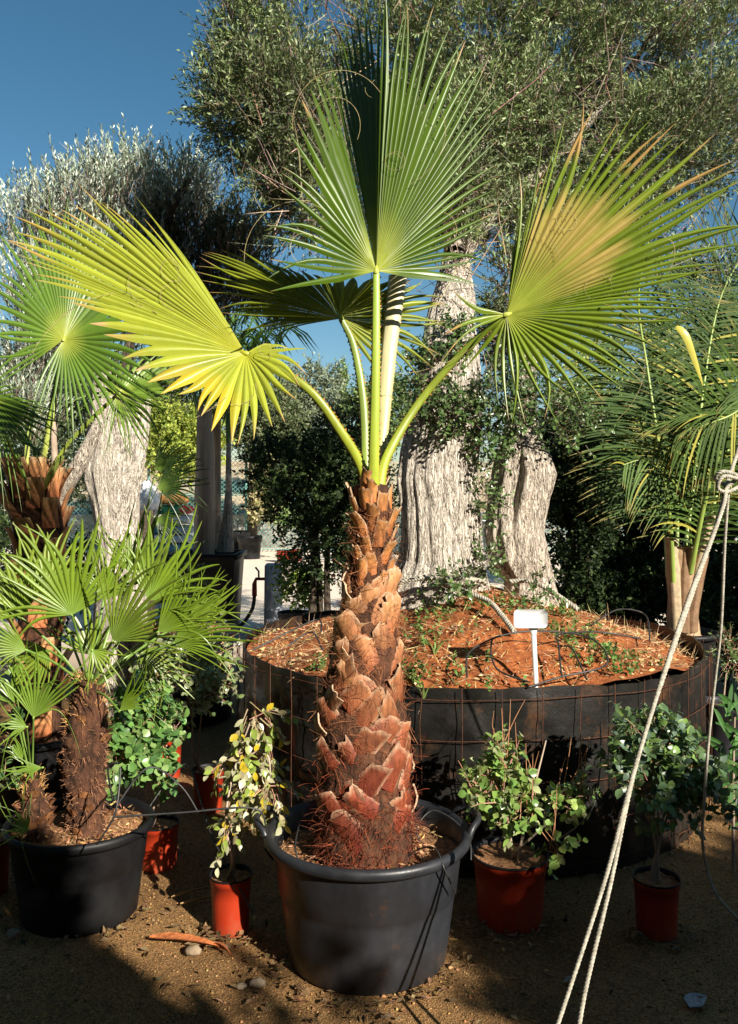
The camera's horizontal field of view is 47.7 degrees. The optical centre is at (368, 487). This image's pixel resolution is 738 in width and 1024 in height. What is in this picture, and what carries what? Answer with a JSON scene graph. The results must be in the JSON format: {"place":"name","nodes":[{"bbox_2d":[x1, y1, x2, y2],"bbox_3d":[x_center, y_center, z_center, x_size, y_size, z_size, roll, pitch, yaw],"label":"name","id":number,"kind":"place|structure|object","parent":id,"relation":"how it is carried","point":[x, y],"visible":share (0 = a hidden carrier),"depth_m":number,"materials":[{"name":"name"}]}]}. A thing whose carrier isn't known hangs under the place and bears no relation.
{"place":"outdoors","nodes":[
{"label":"outdoors","id":0,"kind":"place"},
{"bbox_2d":[238,563,281,628],"bbox_3d":[-1.399,1.300,9.856,0.765,0.800,0.230,0,0,-9],"label":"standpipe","id":1,"kind":"object","parent":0,"point":[271,609],"visible":0.72,"depth_m":9.80,"materials":[{"name":"grey metal"}]},
{"bbox_2d":[0,460,735,511],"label":"fence","id":2,"kind":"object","parent":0,"point":[236,487],"depth_m":28.40,"materials":[{"name":"metal"}]},
{"bbox_2d":[0,548,737,1023],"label":"ground","id":3,"kind":"structure","parent":0,"point":[214,740],"depth_m":3.03,"materials":[{"name":"brown soil"}]},
{"bbox_2d":[0,756,22,895],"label":"potted shrub","id":4,"kind":"object","parent":3,"relation":"on","point":[5,854],"visible":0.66,"depth_m":3.49,"materials":[{"name":"green plant"}]},
{"bbox_2d":[6,928,21,938],"bbox_3d":[-1.342,1.691,3.162,0.058,0.037,0.047,0,0,0],"label":"stone","id":5,"kind":"object","parent":3,"relation":"on","point":[11,932],"visible":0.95,"depth_m":3.15,"materials":[{"name":"grey stone"}]},
{"bbox_2d":[0,337,121,526],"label":"tree","id":6,"kind":"object","parent":3,"relation":"on","point":[62,435],"visible":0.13,"depth_m":11.40,"materials":[{"name":"green plant"}]},
{"bbox_2d":[0,194,191,823],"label":"young fan palm","id":7,"kind":"object","parent":3,"relation":"on","point":[31,499],"visible":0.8,"depth_m":4.21,"materials":[{"name":"green plant"}]},
{"bbox_2d":[12,669,190,873],"bbox_3d":[-1.177,1.248,3.624,0.775,0.903,0.443,0,0,0],"label":"potted shrub","id":8,"kind":"object","parent":3,"relation":"on","point":[132,751],"visible":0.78,"depth_m":3.59,"materials":[{"name":"green plant"}]},
{"bbox_2d":[0,503,211,697],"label":"background shrub","id":9,"kind":"object","parent":3,"relation":"on","point":[5,541],"visible":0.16,"depth_m":7.18,"materials":[{"name":"green plant"}]},
{"bbox_2d":[0,489,267,938],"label":"clump palm","id":10,"kind":"object","parent":3,"relation":"on","point":[77,853],"visible":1,"depth_m":3.19,"materials":[{"name":"green plant"}]},
{"bbox_2d":[150,763,252,911],"bbox_3d":[-0.627,1.387,3.372,0.650,0.381,0.181,0,0,39],"label":"drip hose","id":11,"kind":"object","parent":10,"relation":"on","point":[217,847],"visible":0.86,"depth_m":3.35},
{"bbox_2d":[0,112,308,716],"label":"silvery olive tree","id":12,"kind":"object","parent":3,"relation":"on","point":[113,480],"visible":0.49,"depth_m":6.56,"materials":[{"name":"green plant"}]},
{"bbox_2d":[158,701,185,777],"bbox_3d":[-1.192,1.475,4.918,0.302,0.450,0.304,0,0,-38],"label":"potted shrub","id":13,"kind":"object","parent":3,"relation":"on","point":[177,773],"visible":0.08,"depth_m":4.88,"materials":[{"name":"green plant"}]},
{"bbox_2d":[139,428,209,621],"bbox_3d":[-1.752,0.563,7.457,0.813,2.277,0.228,0,0,24],"label":"dark fan palm","id":14,"kind":"object","parent":3,"relation":"on","point":[163,465],"visible":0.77,"depth_m":7.39,"materials":[{"name":"green plant"}]},
{"bbox_2d":[128,613,244,813],"bbox_3d":[-0.907,1.170,4.218,0.586,1.060,0.463,0,0,-24],"label":"potted shrub","id":15,"kind":"object","parent":3,"relation":"on","point":[207,679],"visible":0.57,"depth_m":4.20,"materials":[{"name":"green plant"}]},
{"bbox_2d":[135,620,237,728],"bbox_3d":[-1.367,1.360,6.200,0.787,0.681,0.787,0,0,0],"label":"chip filled planter","id":16,"kind":"object","parent":3,"relation":"on","point":[222,712],"visible":0.13,"depth_m":5.98,"materials":[{"name":"black plastic"}]},
{"bbox_2d":[148,932,224,949],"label":"dry leaf","id":17,"kind":"object","parent":3,"relation":"on","point":[179,936],"visible":1,"depth_m":3.11,"materials":[{"name":"orange plant"}]},
{"bbox_2d":[144,394,236,514],"bbox_3d":[-4.263,-0.228,18.932,2.482,3.856,2.439,0,0,0],"label":"tree","id":18,"kind":"object","parent":3,"relation":"on","point":[183,425],"visible":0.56,"depth_m":18.47,"materials":[{"name":"green plant"}]},
{"bbox_2d":[171,887,210,897],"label":"dry stalk","id":19,"kind":"object","parent":3,"relation":"on","point":[187,891],"visible":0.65,"depth_m":3.47,"materials":[{"name":"brown plant"}]},
{"bbox_2d":[184,944,201,955],"bbox_3d":[-0.642,1.689,3.048,0.062,0.031,0.049,0,0,0],"label":"stone","id":20,"kind":"object","parent":3,"relation":"on","point":[193,950],"visible":1,"depth_m":3.04,"materials":[{"name":"beige stone"}]},
{"bbox_2d":[180,896,210,904],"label":"dry stalk","id":21,"kind":"object","parent":3,"relation":"on","point":[198,899],"visible":0.54,"depth_m":3.41,"materials":[{"name":"brown plant"}]},
{"bbox_2d":[213,409,220,548],"bbox_3d":[-1.840,0.398,10.100,0.116,2.716,0.100,0,0,0],"label":"wooden post","id":22,"kind":"object","parent":3,"relation":"on","point":[217,436],"visible":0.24,"depth_m":10.05,"materials":[{"name":"grey wood"}]},
{"bbox_2d":[117,306,318,635],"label":"potted slender palms","id":23,"kind":"object","parent":3,"relation":"on","point":[227,556],"visible":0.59,"depth_m":9.42,"materials":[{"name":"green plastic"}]},
{"bbox_2d":[120,343,319,534],"bbox_3d":[-3.900,-1.066,21.390,6.220,5.531,3.589,0,0,-33],"label":"tree","id":24,"kind":"object","parent":3,"relation":"on","point":[291,412],"visible":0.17,"depth_m":21.43,"materials":[{"name":"green plant"}]},
{"bbox_2d":[213,942,231,956],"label":"dry leaf","id":25,"kind":"object","parent":3,"relation":"on","point":[223,945],"visible":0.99,"depth_m":3.05,"materials":[{"name":"orange plant"}]},
{"bbox_2d":[233,530,249,548],"bbox_3d":[-3.272,1.390,20.800,0.612,0.620,0.612,0,0,0],"label":"plant pot","id":26,"kind":"object","parent":3,"relation":"on","point":[236,533],"visible":0.28,"depth_m":20.54,"materials":[{"name":"black plastic"}]},
{"bbox_2d":[236,982,246,989],"bbox_3d":[-0.433,1.692,2.838,0.038,0.020,0.028,0,0,0],"label":"stone","id":27,"kind":"object","parent":3,"relation":"on","point":[241,986],"visible":1,"depth_m":2.83,"materials":[{"name":"beige stone"}]},
{"bbox_2d":[237,535,262,558],"bbox_3d":[-2.854,1.425,20.000,0.612,0.550,0.612,0,0,0],"label":"plant pot","id":28,"kind":"object","parent":3,"relation":"on","point":[251,544],"visible":0.92,"depth_m":19.77,"materials":[{"name":"black plastic"}]},
{"bbox_2d":[203,702,303,937],"bbox_3d":[-0.450,1.258,3.199,0.369,0.884,0.330,0,0,-17],"label":"potted shrub","id":29,"kind":"object","parent":3,"relation":"on","point":[230,911],"visible":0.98,"depth_m":3.16,"materials":[{"name":"green plant"}]},
{"bbox_2d":[249,977,265,987],"bbox_3d":[-0.380,1.691,2.853,0.058,0.035,0.043,0,0,0],"label":"stone","id":30,"kind":"object","parent":3,"relation":"on","point":[258,982],"visible":1,"depth_m":2.84,"materials":[{"name":"beige stone"}]},
{"bbox_2d":[245,454,295,527],"bbox_3d":[-2.375,0.095,20.555,1.406,1.852,1.540,0,0,0],"label":"shrub","id":31,"kind":"object","parent":3,"relation":"on","point":[256,503],"visible":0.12,"depth_m":20.27,"materials":[{"name":"green plant"}]},
{"bbox_2d":[268,505,293,562],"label":"potted plant","id":32,"kind":"object","parent":3,"relation":"on","point":[279,520],"visible":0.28,"depth_m":18.90,"materials":[{"name":"green plant"}]},
{"bbox_2d":[267,545,331,619],"bbox_3d":[-0.690,1.141,8.498,0.659,1.117,0.598,0,0,0],"label":"potted shrub","id":33,"kind":"object","parent":3,"relation":"on","point":[293,577],"visible":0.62,"depth_m":8.41,"materials":[{"name":"green plant"}]},
{"bbox_2d":[272,351,351,504],"bbox_3d":[-1.827,-1.184,25.002,3.173,5.768,2.571,0,0,0],"label":"olive","id":34,"kind":"object","parent":3,"relation":"on","point":[328,389],"visible":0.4,"depth_m":24.55,"materials":[{"name":"green plant"}]},
{"bbox_2d":[229,400,400,612],"bbox_3d":[-0.442,0.415,8.229,1.864,2.580,1.989,0,0,0],"label":"dark evergreen","id":35,"kind":"object","parent":3,"relation":"on","point":[328,473],"visible":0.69,"depth_m":7.84,"materials":[{"name":"green plant"}]},
{"bbox_2d":[335,355,352,423],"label":"cypress","id":36,"kind":"object","parent":3,"relation":"on","point":[344,372],"visible":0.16,"depth_m":26.93,"materials":[{"name":"green plant"}]},
{"bbox_2d":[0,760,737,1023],"bbox_3d":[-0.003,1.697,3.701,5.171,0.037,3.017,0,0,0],"label":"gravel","id":37,"kind":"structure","parent":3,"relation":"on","point":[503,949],"depth_m":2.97,"materials":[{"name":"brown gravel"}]},
{"bbox_2d":[0,791,737,1023],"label":"leaf litter","id":38,"kind":"object","parent":3,"relation":"on","point":[305,991],"visible":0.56,"depth_m":3.09,"materials":[{"name":"brown plant"}]},
{"bbox_2d":[2,444,737,549],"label":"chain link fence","id":39,"kind":"object","parent":3,"relation":"on","point":[148,476],"visible":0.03,"depth_m":22.00,"materials":[{"name":"green metal"}]},
{"bbox_2d":[5,512,737,547],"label":"fence","id":40,"kind":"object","parent":3,"relation":"on","point":[236,523],"depth_m":23.51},
{"bbox_2d":[8,0,737,995],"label":"potted fan palm","id":41,"kind":"object","parent":3,"relation":"on","point":[368,852],"visible":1,"depth_m":2.98,"materials":[{"name":"green plant"}]},
{"bbox_2d":[333,364,414,450],"bbox_3d":[0.311,-0.992,24.005,3.026,5.385,2.748,0,0,0],"label":"tree","id":42,"kind":"object","parent":3,"relation":"on","point":[395,404],"visible":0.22,"depth_m":23.63,"materials":[{"name":"green plant"}]},
{"bbox_2d":[237,572,711,882],"bbox_3d":[0.577,1.084,4.895,2.680,1.232,2.720,0,0,0],"label":"round planter","id":43,"kind":"object","parent":3,"relation":"on","point":[469,669],"visible":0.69,"depth_m":3.87,"materials":[{"name":"black fabric"}]},
{"bbox_2d":[167,0,737,611],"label":"olive tree","id":44,"kind":"object","parent":43,"relation":"on","point":[531,98],"visible":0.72,"depth_m":5.29,"materials":[{"name":"green plant"}]},
{"bbox_2d":[398,576,578,631],"bbox_3d":[0.659,0.598,4.546,0.641,0.230,0.802,0,0,-43],"label":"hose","id":45,"kind":"object","parent":43,"relation":"attached to","point":[506,621],"visible":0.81,"depth_m":4.57,"materials":[{"name":"white plastic"}]},
{"bbox_2d":[514,609,547,686],"bbox_3d":[0.711,0.716,3.671,0.152,0.357,0.028,0,0,0],"label":"plant label","id":46,"kind":"object","parent":43,"relation":"on","point":[532,620],"visible":0.95,"depth_m":3.67,"materials":[{"name":"white plastic"}]},
{"bbox_2d":[458,699,601,934],"bbox_3d":[0.616,1.262,3.245,0.575,0.875,0.416,0,0,0],"label":"potted shrub","id":47,"kind":"object","parent":3,"relation":"on","point":[510,895],"visible":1,"depth_m":3.19,"materials":[{"name":"green plant"}]},
{"bbox_2d":[516,722,601,865],"bbox_3d":[0.712,1.280,3.217,0.524,0.654,0.274,0,0,-11],"label":"drip hose","id":48,"kind":"object","parent":47,"relation":"attached to","point":[585,818],"visible":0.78,"depth_m":3.16,"materials":[{"name":"black plastic"}]},
{"bbox_2d":[564,976,574,985],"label":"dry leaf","id":49,"kind":"object","parent":3,"relation":"on","point":[567,979],"visible":0.66,"depth_m":2.86,"materials":[{"name":"plant"}]},
{"bbox_2d":[538,393,632,602],"bbox_3d":[1.868,0.413,7.582,1.108,2.576,1.387,0,0,0],"label":"shaded tree","id":50,"kind":"object","parent":3,"relation":"on","point":[566,507],"visible":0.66,"depth_m":7.27,"materials":[{"name":"green plant"}]},
{"bbox_2d":[555,544,667,625],"bbox_3d":[2.138,1.102,7.594,1.606,1.195,1.532,0,0,-35],"label":"dark shrub","id":51,"kind":"object","parent":3,"relation":"on","point":[641,587],"visible":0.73,"depth_m":7.34,"materials":[{"name":"green plant"}]},
{"bbox_2d":[559,378,692,619],"bbox_3d":[2.542,0.303,8.368,1.435,2.802,1.497,0,0,0],"label":"shaded tree","id":52,"kind":"object","parent":3,"relation":"on","point":[628,543],"visible":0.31,"depth_m":8.02,"materials":[{"name":"green plant"}]},
{"bbox_2d":[540,311,737,533],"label":"sunlit tree","id":53,"kind":"object","parent":3,"relation":"on","point":[587,358],"visible":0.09,"depth_m":13.69,"materials":[{"name":"green plant"}]},
{"bbox_2d":[546,189,737,695],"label":"feather palm","id":54,"kind":"object","parent":3,"relation":"on","point":[682,562],"visible":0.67,"depth_m":5.47,"materials":[{"name":"green plant"}]},
{"bbox_2d":[585,701,737,941],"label":"potted shrub","id":55,"kind":"object","parent":3,"relation":"on","point":[670,760],"visible":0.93,"depth_m":3.13,"materials":[{"name":"green plant"}]},
{"bbox_2d":[618,257,737,437],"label":"tree","id":56,"kind":"object","parent":3,"relation":"on","point":[704,342],"visible":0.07,"depth_m":15.76,"materials":[{"name":"green plant"}]},
{"bbox_2d":[632,415,737,636],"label":"shaded tree","id":57,"kind":"object","parent":3,"relation":"on","point":[717,547],"visible":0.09,"depth_m":7.71,"materials":[{"name":"green plant"}]},
{"bbox_2d":[684,993,706,1007],"bbox_3d":[1.078,1.685,2.740,0.084,0.015,0.075,0,0,0],"label":"stone","id":58,"kind":"object","parent":3,"relation":"on","point":[692,1000],"visible":1,"depth_m":2.74,"materials":[{"name":"grey stone"}]},
{"bbox_2d":[664,546,737,696],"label":"dark shrub","id":59,"kind":"object","parent":3,"relation":"on","point":[709,610],"visible":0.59,"depth_m":6.55,"materials":[{"name":"green plant"}]},
{"bbox_2d":[701,493,737,919],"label":"hanging rope","id":60,"kind":"object","parent":3,"relation":"on","point":[712,705],"visible":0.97,"depth_m":2.82,"materials":[{"name":"white fabric"}]},
{"bbox_2d":[555,446,737,1023],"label":"guy rope","id":61,"kind":"object","parent":60,"relation":"attached to","point":[728,475],"visible":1,"depth_m":2.29,"materials":[{"name":"beige fabric"}]},
{"bbox_2d":[704,683,737,871],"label":"potted plant","id":62,"kind":"object","parent":3,"relation":"on","point":[728,704],"visible":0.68,"depth_m":3.69,"materials":[{"name":"green plant"}]},
{"bbox_2d":[0,0,737,461],"label":"sky","id":63,"kind":"structure","parent":0,"point":[68,68],"materials":[{"name":"blue"}]},
{"bbox_2d":[695,620,737,795],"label":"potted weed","id":64,"kind":"object","parent":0,"point":[718,733],"visible":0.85,"depth_m":4.64,"materials":[{"name":"green plant"}]},
{"bbox_3d":[-3.010,1.311,12.600,1.300,0.722,0.800,0,0,0],"label":"pallet","id":65,"kind":"object","parent":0,"visible":0},
{"bbox_2d":[154,543,192,551],"bbox_3d":[-2.993,0.900,12.597,0.750,0.146,0.491,0,0,0],"label":"sack","id":66,"kind":"object","parent":65,"relation":"on","point":[171,548],"visible":0.19,"depth_m":12.37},
{"bbox_2d":[154,534,193,542],"bbox_3d":[-3.041,0.765,12.599,0.829,0.144,0.488,0,0,0],"label":"sack","id":67,"kind":"object","parent":66,"relation":"on","point":[177,539],"visible":0.2,"depth_m":12.38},
{"bbox_2d":[154,524,193,533],"bbox_3d":[-2.987,0.628,12.598,0.758,0.146,0.490,0,0,0],"label":"sack","id":68,"kind":"object","parent":67,"relation":"on","point":[181,530],"visible":0.27,"depth_m":12.38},
{"bbox_2d":[171,514,193,523],"bbox_3d":[-2.887,0.476,12.597,0.509,0.145,0.487,0,0,0],"label":"sack","id":69,"kind":"object","parent":68,"relation":"on","point":[184,519],"visible":0.3,"depth_m":12.39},
{"bbox_2d":[159,505,193,514],"bbox_3d":[-3.013,0.333,12.598,0.765,0.144,0.491,0,0,0],"label":"sack","id":70,"kind":"object","parent":69,"relation":"on","point":[164,508],"visible":0.45,"depth_m":12.38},
{"bbox_2d":[140,479,160,514],"bbox_3d":[-3.251,0.179,12.192,0.454,0.611,0.330,0,0,0],"label":"bulk bag","id":71,"kind":"object","parent":70,"relation":"on","point":[146,484],"visible":0.49,"depth_m":12.10,"materials":[{"name":"white fabric"}]},
{"bbox_2d":[160,494,188,504],"bbox_3d":[-2.942,0.178,12.598,0.460,0.151,0.492,0,0,0],"label":"sack","id":72,"kind":"object","parent":70,"relation":"on","point":[186,500],"visible":0.38,"depth_m":12.38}
]}

